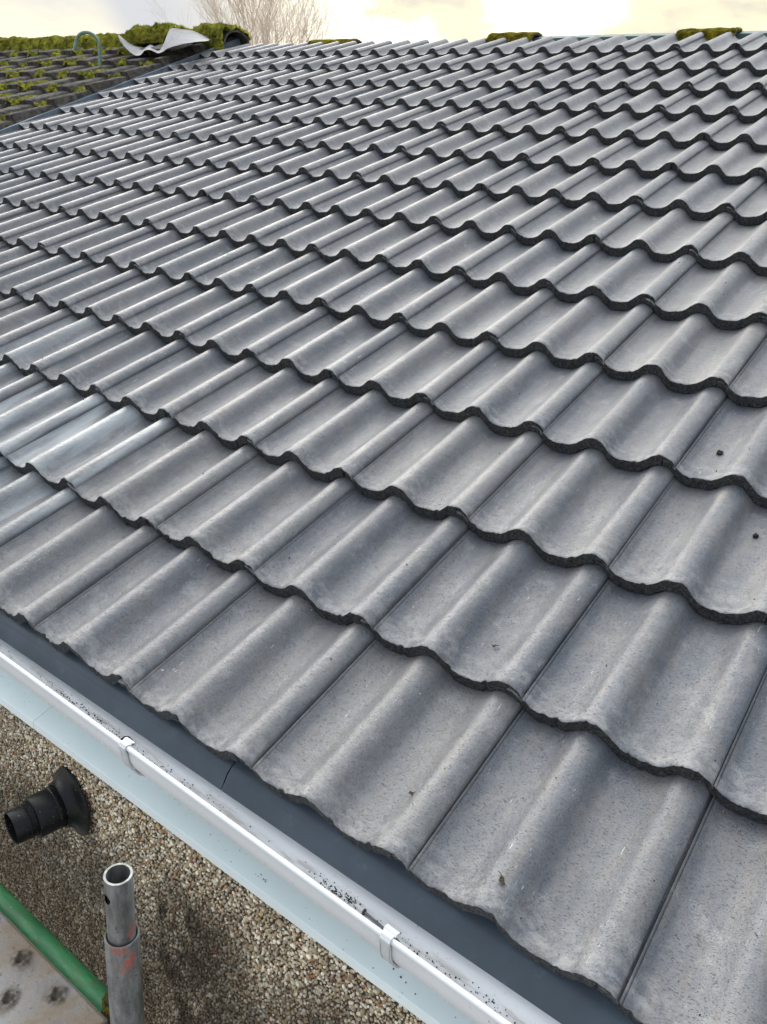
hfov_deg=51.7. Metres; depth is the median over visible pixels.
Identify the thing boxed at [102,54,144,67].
old roof tile
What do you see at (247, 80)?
roof tile
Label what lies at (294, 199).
roof tile
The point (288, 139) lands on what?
roof tile
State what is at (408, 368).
roof tile
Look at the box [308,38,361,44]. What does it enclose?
ridge tile
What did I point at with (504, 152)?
roof tile
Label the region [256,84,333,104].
roof tile
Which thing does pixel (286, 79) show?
roof tile
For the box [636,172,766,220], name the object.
roof tile
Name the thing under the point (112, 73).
old roof tile
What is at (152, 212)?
roof tile
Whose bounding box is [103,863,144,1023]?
scaffold post
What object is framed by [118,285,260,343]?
roof tile
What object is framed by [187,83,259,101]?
roof tile
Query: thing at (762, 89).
roof tile
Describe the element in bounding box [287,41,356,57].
roof tile
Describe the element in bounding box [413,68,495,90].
roof tile
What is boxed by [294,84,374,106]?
roof tile
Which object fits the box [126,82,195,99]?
roof tile
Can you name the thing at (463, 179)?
roof tile
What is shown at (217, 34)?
ridge tile
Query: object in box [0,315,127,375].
roof tile
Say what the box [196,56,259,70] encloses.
roof tile
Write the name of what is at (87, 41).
ridge tile
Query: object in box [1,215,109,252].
roof tile
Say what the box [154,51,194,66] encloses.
old roof tile
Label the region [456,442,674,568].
roof tile
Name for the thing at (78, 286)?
roof tile
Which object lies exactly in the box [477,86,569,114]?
roof tile
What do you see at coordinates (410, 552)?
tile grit
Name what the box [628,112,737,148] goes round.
roof tile
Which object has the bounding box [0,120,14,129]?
old roof tile
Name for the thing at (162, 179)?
roof tile
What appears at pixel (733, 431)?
roof tile
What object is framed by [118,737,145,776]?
gutter bracket
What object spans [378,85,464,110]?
roof tile
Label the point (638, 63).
roof tile
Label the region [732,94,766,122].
roof tile
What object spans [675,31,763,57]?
roof tile
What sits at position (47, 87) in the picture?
old roof tile
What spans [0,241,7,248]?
roof tile
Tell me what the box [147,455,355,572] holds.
roof tile
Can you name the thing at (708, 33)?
ridge tile
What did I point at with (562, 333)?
roof tile
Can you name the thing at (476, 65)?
roof tile
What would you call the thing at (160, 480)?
roof tile
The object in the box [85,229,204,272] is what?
roof tile
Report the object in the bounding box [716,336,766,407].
roof tile
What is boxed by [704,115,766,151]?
roof tile
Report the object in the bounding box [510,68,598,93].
roof tile
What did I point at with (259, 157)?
roof tile
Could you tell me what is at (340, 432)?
roof tile
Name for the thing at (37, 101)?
old roof tile
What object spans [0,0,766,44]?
sky
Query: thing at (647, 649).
roof tile
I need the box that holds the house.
[0,31,766,1023]
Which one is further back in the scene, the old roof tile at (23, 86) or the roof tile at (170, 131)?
the old roof tile at (23, 86)
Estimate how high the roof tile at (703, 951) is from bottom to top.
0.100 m
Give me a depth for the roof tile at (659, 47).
4.20 m
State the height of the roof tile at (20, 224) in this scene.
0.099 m
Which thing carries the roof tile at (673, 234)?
on the roof tile at (632, 278)
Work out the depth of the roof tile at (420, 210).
2.95 m
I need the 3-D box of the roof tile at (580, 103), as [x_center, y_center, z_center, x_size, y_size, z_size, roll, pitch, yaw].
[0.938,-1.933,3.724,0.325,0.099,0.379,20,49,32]
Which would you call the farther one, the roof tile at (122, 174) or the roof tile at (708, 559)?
the roof tile at (122, 174)
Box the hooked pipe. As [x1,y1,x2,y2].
[73,30,101,66]
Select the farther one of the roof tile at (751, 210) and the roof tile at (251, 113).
the roof tile at (251, 113)
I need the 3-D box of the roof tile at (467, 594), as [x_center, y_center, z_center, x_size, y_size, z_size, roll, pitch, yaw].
[0.203,0.159,1.473,0.325,0.099,0.378,20,49,32]
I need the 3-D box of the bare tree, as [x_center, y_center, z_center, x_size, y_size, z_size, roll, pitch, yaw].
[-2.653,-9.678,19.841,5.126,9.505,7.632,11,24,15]
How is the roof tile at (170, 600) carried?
on the eaves tray at (119, 702)
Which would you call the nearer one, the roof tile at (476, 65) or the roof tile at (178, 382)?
the roof tile at (178, 382)
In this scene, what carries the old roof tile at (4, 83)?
on the house
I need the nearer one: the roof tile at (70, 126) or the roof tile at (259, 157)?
the roof tile at (259, 157)
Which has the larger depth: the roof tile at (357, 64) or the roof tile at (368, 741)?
the roof tile at (357, 64)
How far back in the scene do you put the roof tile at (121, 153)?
4.21 m
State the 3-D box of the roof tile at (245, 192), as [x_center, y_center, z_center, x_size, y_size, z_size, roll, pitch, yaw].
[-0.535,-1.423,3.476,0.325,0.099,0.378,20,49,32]
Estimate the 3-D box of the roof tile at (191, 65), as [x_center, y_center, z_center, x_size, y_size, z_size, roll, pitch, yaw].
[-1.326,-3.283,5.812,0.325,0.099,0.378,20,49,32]
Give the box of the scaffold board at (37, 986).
[0,911,107,1023]
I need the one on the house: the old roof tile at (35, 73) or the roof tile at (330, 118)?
the old roof tile at (35, 73)
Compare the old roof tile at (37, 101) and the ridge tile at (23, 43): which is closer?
the old roof tile at (37, 101)
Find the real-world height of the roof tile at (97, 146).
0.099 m
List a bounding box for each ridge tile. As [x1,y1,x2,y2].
[0,35,17,49]
[10,36,44,50]
[37,35,73,49]
[65,33,103,48]
[99,32,125,46]
[125,22,185,45]
[188,22,251,49]
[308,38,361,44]
[486,31,542,42]
[676,27,741,40]
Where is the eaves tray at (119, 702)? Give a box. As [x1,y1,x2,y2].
[0,610,235,789]
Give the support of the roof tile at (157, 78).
on the roof tile at (118, 93)
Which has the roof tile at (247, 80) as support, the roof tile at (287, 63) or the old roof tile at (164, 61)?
the roof tile at (287, 63)
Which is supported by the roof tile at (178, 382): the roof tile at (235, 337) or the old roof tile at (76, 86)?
the roof tile at (235, 337)
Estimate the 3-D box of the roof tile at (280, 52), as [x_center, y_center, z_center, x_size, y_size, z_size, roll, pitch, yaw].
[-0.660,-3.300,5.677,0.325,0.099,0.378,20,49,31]
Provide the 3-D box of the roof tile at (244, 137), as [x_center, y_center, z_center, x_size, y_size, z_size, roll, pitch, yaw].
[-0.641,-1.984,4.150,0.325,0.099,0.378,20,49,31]
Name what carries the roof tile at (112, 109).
on the roof tile at (70, 126)
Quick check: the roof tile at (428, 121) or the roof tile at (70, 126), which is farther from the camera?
the roof tile at (70, 126)
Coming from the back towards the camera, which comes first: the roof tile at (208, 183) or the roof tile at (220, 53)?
the roof tile at (220, 53)
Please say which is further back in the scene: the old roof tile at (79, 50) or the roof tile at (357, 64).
the old roof tile at (79, 50)
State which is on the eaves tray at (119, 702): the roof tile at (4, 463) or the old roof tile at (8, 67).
the roof tile at (4, 463)
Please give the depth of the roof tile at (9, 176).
4.20 m
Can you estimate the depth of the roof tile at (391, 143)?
3.61 m
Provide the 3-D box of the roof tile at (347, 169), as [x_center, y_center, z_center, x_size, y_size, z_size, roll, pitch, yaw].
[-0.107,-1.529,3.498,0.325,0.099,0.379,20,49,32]
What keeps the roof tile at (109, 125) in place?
on the roof tile at (51, 148)
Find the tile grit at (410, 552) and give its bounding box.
[42,108,756,1015]
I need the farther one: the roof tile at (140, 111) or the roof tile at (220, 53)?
the roof tile at (220, 53)
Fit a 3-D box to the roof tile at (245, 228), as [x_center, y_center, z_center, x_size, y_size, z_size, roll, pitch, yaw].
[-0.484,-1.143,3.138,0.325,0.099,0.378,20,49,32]
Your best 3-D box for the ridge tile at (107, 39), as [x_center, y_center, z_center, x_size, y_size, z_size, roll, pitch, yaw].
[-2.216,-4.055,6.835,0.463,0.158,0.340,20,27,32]
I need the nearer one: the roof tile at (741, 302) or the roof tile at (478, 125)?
the roof tile at (741, 302)
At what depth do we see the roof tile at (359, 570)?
1.59 m
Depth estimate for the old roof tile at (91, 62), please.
6.38 m
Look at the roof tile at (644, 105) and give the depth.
3.51 m
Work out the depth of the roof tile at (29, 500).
1.92 m
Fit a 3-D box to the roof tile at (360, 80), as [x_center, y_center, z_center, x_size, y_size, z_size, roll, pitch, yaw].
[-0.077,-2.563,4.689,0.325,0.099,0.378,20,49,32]
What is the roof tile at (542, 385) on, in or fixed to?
on the roof tile at (429, 463)
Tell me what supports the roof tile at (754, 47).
on the roof tile at (756, 64)
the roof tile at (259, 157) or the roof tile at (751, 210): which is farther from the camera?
the roof tile at (259, 157)
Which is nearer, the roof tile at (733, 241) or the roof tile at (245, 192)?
the roof tile at (733, 241)
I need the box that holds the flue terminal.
[4,765,90,844]
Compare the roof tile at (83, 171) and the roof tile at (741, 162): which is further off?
the roof tile at (83, 171)
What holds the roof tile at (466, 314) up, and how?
on the roof tile at (408, 368)
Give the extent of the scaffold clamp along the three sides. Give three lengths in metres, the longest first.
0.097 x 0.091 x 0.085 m
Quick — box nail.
[362,909,400,942]
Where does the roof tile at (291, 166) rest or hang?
on the roof tile at (245, 192)
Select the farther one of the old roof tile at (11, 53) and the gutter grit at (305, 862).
the old roof tile at (11, 53)
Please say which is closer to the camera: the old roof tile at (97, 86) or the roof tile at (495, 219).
the roof tile at (495, 219)
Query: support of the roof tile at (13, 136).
on the roof tile
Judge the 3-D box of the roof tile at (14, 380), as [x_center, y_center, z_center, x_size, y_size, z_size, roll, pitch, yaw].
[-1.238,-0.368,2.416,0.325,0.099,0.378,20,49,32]
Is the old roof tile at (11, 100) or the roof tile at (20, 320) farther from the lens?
the old roof tile at (11, 100)
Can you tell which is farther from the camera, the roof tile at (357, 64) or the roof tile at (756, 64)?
the roof tile at (357, 64)
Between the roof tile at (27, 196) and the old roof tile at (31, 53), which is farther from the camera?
the old roof tile at (31, 53)
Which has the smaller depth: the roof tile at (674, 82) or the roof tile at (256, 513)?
the roof tile at (256, 513)
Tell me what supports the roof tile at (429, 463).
on the roof tile at (359, 570)
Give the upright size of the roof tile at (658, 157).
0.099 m
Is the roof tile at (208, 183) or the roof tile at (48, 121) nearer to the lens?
the roof tile at (208, 183)
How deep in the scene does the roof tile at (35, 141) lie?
4.67 m
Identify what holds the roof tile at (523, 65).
on the roof tile at (494, 82)
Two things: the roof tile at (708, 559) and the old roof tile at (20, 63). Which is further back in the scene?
the old roof tile at (20, 63)
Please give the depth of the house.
1.50 m
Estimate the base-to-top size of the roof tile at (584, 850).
0.099 m
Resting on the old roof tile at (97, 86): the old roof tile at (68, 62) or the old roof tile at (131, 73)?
the old roof tile at (131, 73)
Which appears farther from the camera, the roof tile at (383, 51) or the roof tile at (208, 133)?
the roof tile at (383, 51)
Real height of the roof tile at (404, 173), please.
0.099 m
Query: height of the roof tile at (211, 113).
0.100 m
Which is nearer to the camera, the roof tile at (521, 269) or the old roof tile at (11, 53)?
the roof tile at (521, 269)
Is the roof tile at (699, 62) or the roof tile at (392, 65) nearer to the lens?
the roof tile at (699, 62)
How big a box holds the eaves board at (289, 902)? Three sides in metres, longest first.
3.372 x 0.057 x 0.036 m
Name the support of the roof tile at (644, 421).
on the roof tile at (566, 510)
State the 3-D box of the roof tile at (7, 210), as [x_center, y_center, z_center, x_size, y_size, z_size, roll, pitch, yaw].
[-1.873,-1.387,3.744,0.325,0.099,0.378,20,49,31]
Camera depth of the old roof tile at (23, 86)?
5.99 m
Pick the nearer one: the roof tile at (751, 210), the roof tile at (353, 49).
the roof tile at (751, 210)
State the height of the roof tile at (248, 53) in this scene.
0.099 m
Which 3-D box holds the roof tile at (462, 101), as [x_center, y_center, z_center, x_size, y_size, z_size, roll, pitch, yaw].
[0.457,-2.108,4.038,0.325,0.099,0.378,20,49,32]
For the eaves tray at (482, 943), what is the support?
attached to the house
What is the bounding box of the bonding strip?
[0,38,240,133]
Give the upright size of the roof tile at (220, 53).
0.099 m
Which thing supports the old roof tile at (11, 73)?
on the house
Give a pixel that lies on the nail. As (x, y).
(364, 911)
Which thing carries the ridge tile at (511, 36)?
on the house
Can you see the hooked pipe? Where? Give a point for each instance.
(79, 34)
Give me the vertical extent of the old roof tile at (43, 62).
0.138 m
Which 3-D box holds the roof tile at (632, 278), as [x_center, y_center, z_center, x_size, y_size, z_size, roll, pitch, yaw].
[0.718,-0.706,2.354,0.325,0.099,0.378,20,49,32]
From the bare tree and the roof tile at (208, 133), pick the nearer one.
the roof tile at (208, 133)
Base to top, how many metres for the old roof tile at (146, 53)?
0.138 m
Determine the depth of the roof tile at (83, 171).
4.03 m
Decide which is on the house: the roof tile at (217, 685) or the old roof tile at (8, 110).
the old roof tile at (8, 110)
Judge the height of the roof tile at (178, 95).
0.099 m
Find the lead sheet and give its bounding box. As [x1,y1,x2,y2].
[118,28,209,55]
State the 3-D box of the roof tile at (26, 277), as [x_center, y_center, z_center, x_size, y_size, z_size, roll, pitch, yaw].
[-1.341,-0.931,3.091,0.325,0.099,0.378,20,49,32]
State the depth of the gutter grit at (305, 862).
1.17 m
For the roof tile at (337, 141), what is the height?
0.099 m
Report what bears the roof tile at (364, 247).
on the roof tile at (309, 287)
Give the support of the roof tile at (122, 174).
on the roof tile at (68, 200)
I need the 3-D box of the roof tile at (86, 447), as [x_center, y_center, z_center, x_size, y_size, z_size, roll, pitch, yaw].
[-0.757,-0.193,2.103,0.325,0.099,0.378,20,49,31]
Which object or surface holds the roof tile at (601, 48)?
on the roof tile at (580, 64)
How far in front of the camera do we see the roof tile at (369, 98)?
4.28 m
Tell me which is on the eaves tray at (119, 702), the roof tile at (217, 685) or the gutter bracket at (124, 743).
the roof tile at (217, 685)
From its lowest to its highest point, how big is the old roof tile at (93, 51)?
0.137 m
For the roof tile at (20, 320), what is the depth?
2.73 m
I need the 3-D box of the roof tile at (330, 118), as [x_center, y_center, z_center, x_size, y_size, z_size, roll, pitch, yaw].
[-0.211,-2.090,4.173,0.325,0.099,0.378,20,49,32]
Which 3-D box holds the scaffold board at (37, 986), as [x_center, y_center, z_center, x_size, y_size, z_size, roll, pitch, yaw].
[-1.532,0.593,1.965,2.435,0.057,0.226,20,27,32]
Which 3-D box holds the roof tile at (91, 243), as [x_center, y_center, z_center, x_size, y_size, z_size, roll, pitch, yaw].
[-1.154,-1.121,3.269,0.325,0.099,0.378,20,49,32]
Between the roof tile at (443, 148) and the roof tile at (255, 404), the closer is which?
the roof tile at (255, 404)
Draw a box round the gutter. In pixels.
[0,639,560,1023]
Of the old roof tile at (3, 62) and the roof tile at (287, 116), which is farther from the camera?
the old roof tile at (3, 62)
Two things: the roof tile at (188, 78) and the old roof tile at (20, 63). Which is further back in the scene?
the old roof tile at (20, 63)
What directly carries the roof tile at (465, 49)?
on the roof tile at (434, 64)
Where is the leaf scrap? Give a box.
[498,870,504,884]
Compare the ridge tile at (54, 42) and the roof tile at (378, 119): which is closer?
the roof tile at (378, 119)
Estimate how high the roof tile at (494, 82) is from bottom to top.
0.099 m
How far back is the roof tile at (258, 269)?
2.75 m
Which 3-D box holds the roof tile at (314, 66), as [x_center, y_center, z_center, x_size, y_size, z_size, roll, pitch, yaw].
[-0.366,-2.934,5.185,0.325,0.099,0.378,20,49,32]
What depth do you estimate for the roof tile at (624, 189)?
2.82 m
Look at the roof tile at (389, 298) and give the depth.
2.44 m
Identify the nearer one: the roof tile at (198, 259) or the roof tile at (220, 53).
the roof tile at (198, 259)
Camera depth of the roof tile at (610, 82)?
3.84 m
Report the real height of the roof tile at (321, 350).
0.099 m
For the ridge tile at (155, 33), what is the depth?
6.46 m
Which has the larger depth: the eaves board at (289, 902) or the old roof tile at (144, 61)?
the old roof tile at (144, 61)
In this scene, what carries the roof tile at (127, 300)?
on the roof tile at (51, 345)
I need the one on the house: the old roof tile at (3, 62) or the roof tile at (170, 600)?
the old roof tile at (3, 62)
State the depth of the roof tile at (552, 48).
4.51 m
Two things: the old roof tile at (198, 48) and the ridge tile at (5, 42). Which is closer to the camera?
the old roof tile at (198, 48)
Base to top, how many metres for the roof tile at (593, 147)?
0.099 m
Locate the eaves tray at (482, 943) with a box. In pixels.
[222,761,633,1023]
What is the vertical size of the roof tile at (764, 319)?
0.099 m
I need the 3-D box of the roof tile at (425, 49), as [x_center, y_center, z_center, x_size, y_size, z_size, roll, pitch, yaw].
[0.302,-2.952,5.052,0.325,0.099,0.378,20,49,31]
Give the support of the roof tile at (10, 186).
on the roof tile
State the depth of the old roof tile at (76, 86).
5.68 m
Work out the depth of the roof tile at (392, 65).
4.79 m
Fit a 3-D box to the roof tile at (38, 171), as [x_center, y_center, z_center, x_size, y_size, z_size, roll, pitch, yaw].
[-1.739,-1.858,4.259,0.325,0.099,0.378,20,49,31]
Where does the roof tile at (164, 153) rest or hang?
on the roof tile at (122, 174)
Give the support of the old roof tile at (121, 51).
on the old roof tile at (91, 62)
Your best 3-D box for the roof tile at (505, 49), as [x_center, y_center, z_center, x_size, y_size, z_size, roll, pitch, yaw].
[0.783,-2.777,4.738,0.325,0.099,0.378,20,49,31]
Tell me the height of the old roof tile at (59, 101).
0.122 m
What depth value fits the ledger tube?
1.55 m
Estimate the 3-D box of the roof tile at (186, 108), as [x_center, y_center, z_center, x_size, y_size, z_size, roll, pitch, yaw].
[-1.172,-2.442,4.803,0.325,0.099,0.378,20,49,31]
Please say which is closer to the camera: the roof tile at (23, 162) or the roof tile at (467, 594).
the roof tile at (467, 594)
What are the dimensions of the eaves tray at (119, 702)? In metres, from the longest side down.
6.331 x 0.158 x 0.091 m
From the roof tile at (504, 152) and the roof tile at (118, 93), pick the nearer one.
the roof tile at (504, 152)
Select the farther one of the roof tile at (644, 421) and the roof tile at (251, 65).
the roof tile at (251, 65)
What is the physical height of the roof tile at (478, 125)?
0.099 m
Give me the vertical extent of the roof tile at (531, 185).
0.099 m
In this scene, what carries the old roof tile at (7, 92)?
on the house
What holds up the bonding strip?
attached to the house
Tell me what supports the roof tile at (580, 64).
on the roof tile at (546, 83)
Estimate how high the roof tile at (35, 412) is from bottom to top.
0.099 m
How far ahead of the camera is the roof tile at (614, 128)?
3.33 m
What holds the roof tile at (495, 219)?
on the roof tile at (436, 257)
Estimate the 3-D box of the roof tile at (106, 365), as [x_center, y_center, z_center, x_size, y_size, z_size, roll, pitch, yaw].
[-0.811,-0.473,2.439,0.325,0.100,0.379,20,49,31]
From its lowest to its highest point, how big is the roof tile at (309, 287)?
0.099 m
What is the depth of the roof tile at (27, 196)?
3.85 m
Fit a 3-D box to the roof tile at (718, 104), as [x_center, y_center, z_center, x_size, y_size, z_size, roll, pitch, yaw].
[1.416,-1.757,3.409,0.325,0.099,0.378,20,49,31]
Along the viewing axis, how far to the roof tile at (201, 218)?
3.23 m
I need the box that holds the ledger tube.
[0,883,107,1011]
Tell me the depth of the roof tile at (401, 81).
4.46 m
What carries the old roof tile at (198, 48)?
on the old roof tile at (164, 61)
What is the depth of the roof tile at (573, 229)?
2.64 m
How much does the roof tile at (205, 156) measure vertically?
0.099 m
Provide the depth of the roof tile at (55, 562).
1.72 m
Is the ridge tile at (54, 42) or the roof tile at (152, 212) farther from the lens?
the ridge tile at (54, 42)
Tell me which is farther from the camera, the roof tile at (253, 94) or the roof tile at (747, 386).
the roof tile at (253, 94)
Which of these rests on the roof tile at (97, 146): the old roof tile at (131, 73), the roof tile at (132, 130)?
the roof tile at (132, 130)
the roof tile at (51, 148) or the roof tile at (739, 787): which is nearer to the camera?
the roof tile at (739, 787)
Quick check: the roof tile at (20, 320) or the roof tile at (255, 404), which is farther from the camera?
the roof tile at (20, 320)
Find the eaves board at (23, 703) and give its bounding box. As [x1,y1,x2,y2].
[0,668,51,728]
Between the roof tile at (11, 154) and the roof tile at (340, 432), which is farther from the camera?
the roof tile at (11, 154)
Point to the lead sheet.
(176, 37)
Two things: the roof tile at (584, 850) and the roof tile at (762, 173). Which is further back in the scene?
the roof tile at (762, 173)
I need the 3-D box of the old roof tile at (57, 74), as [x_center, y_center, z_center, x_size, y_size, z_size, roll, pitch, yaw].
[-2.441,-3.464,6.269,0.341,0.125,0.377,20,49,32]
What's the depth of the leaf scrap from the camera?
1.04 m
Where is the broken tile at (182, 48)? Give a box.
[149,43,192,56]
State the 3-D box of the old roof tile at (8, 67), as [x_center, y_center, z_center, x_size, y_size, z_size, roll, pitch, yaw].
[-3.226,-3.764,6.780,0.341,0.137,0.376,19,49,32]
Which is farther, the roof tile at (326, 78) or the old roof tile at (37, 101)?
the old roof tile at (37, 101)
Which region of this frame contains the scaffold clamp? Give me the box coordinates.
[100,990,110,1023]
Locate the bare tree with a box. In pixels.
[149,0,410,45]
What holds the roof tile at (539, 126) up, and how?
on the roof tile at (504, 152)
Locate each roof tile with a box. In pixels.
[0,49,21,57]
[0,56,27,66]
[0,65,19,70]
[0,65,38,78]
[0,76,32,90]
[0,89,20,96]
[0,90,44,106]
[0,104,33,121]
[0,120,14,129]
[0,128,50,146]
[0,147,34,162]
[0,150,65,174]
[0,172,16,181]
[0,174,49,196]
[0,178,85,208]
[0,203,30,220]
[0,208,67,240]
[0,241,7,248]
[0,245,47,272]
[0,254,92,298]
[0,294,23,311]
[0,301,72,346]
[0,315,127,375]
[0,362,45,401]
[0,380,105,457]
[0,402,177,490]
[0,456,11,471]
[0,466,78,546]
[0,498,160,627]
[1,129,79,151]
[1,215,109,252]
[5,104,55,123]
[7,76,54,91]
[8,55,49,67]
[11,153,98,179]
[16,263,141,312]
[18,49,49,56]
[19,65,64,78]
[19,111,91,130]
[20,91,70,106]
[24,183,122,214]
[27,55,71,67]
[27,536,257,689]
[30,77,81,93]
[30,131,110,154]
[35,330,188,396]
[37,48,62,56]
[40,221,154,262]
[42,65,88,79]
[44,156,134,183]
[46,90,93,107]
[46,112,121,132]
[52,54,94,67]
[56,77,107,92]
[60,46,95,56]
[60,96,130,114]
[60,133,144,157]
[61,188,164,222]
[64,274,197,326]
[67,65,114,79]
[67,426,258,528]
[75,114,152,134]
[76,54,118,66]
[79,160,172,188]
[83,46,116,55]
[85,76,129,92]
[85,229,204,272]
[87,97,159,115]
[93,136,179,161]
[94,65,138,78]
[95,346,259,421]
[98,82,165,98]
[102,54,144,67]
[103,193,210,229]
[105,45,141,56]
[106,115,185,137]
[116,163,214,194]
[117,98,191,117]
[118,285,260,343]
[118,583,375,768]
[120,63,162,79]
[126,55,159,66]
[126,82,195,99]
[129,138,218,165]
[131,45,156,55]
[134,69,198,84]
[134,237,259,284]
[139,117,221,140]
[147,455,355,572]
[148,99,224,118]
[148,199,259,238]
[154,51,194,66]
[155,83,226,100]
[158,167,259,200]
[163,68,228,84]
[166,366,340,448]
[168,56,230,70]
[168,141,260,169]
[174,119,259,143]
[179,298,329,362]
[181,99,260,120]
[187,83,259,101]
[190,43,207,54]
[190,246,320,297]
[191,69,260,85]
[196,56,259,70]
[197,205,313,247]
[200,43,264,58]
[205,171,309,206]
[209,143,304,173]
[213,120,301,146]
[217,101,298,123]
[220,83,295,103]
[222,68,293,86]
[225,55,290,71]
[227,43,293,58]
[239,638,522,868]
[244,488,469,628]
[247,387,434,481]
[250,313,408,383]
[251,256,389,311]
[252,212,375,257]
[253,176,362,214]
[254,147,353,179]
[255,102,339,125]
[255,122,345,149]
[256,42,323,57]
[256,68,328,86]
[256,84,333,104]
[257,55,323,71]
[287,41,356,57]
[290,54,359,71]
[291,68,365,87]
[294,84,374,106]
[297,103,383,128]
[299,124,394,154]
[303,150,406,184]
[307,181,422,222]
[313,219,441,268]
[320,40,391,57]
[321,267,466,328]
[324,54,397,72]
[329,68,406,88]
[331,330,498,407]
[335,85,417,108]
[341,104,430,130]
[345,412,543,519]
[348,126,446,158]
[355,39,428,57]
[356,154,465,190]
[360,529,608,698]
[362,53,436,72]
[368,187,488,230]
[370,68,449,89]
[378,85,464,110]
[381,228,517,280]
[389,105,482,133]
[392,708,710,1001]
[393,38,467,57]
[399,280,554,347]
[401,129,504,162]
[402,53,478,72]
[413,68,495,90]
[416,158,529,197]
[423,350,603,436]
[426,86,515,112]
[432,38,506,57]
[434,193,561,240]
[441,106,538,137]
[445,52,523,73]
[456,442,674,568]
[458,237,602,294]
[459,68,544,92]
[459,131,566,167]
[475,36,553,57]
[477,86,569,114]
[482,162,599,203]
[489,294,654,368]
[491,51,572,73]
[498,108,598,140]
[506,578,766,787]
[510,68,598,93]
[510,199,642,250]
[520,35,600,57]
[523,135,633,172]
[532,371,727,471]
[533,87,628,116]
[540,51,624,74]
[546,248,697,310]
[555,167,678,211]
[560,110,665,144]
[564,67,655,95]
[567,34,650,57]
[593,88,692,118]
[593,138,710,177]
[594,50,679,75]
[594,207,734,261]
[594,312,766,393]
[595,476,766,623]
[597,795,766,1023]
[620,32,704,57]
[623,67,717,96]
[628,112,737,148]
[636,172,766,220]
[645,260,766,329]
[651,49,740,75]
[659,88,762,121]
[663,396,766,508]
[672,141,766,183]
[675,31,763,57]
[687,67,766,97]
[689,219,766,275]
[694,669,766,824]
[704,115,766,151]
[713,48,766,75]
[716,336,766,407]
[726,182,766,224]
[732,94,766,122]
[736,35,766,56]
[758,84,766,97]
[759,169,766,180]
[761,315,766,324]
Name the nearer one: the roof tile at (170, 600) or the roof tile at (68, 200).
the roof tile at (170, 600)
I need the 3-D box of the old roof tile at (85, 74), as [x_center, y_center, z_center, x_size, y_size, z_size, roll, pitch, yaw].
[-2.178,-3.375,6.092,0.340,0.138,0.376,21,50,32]
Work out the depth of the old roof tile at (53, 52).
7.05 m
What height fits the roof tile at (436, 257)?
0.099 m
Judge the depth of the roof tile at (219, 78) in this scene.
5.23 m
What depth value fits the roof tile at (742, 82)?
3.53 m
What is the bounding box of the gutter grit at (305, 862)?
[2,651,515,1023]
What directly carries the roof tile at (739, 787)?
on the roof tile at (703, 951)
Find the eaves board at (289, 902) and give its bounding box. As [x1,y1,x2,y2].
[33,707,475,1023]
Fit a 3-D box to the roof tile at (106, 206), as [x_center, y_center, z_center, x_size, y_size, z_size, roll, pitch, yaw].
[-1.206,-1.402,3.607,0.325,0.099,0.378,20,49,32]
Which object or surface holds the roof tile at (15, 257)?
on the roof tile
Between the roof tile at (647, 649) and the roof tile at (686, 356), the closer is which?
the roof tile at (647, 649)
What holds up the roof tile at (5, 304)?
on the roof tile
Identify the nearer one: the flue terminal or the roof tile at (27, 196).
the flue terminal
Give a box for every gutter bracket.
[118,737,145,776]
[379,924,400,968]
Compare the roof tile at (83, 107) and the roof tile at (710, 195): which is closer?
the roof tile at (710, 195)
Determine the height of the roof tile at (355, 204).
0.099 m
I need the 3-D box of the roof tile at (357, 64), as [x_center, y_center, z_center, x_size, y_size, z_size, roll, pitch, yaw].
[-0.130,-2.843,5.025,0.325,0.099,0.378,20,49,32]
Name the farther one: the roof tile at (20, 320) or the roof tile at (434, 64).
the roof tile at (434, 64)
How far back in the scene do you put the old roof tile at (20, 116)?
5.19 m
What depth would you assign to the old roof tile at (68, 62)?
6.54 m
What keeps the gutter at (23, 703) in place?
on the house
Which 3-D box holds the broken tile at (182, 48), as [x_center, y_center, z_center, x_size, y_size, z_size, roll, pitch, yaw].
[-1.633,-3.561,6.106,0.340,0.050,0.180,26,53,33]
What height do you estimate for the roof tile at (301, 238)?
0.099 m

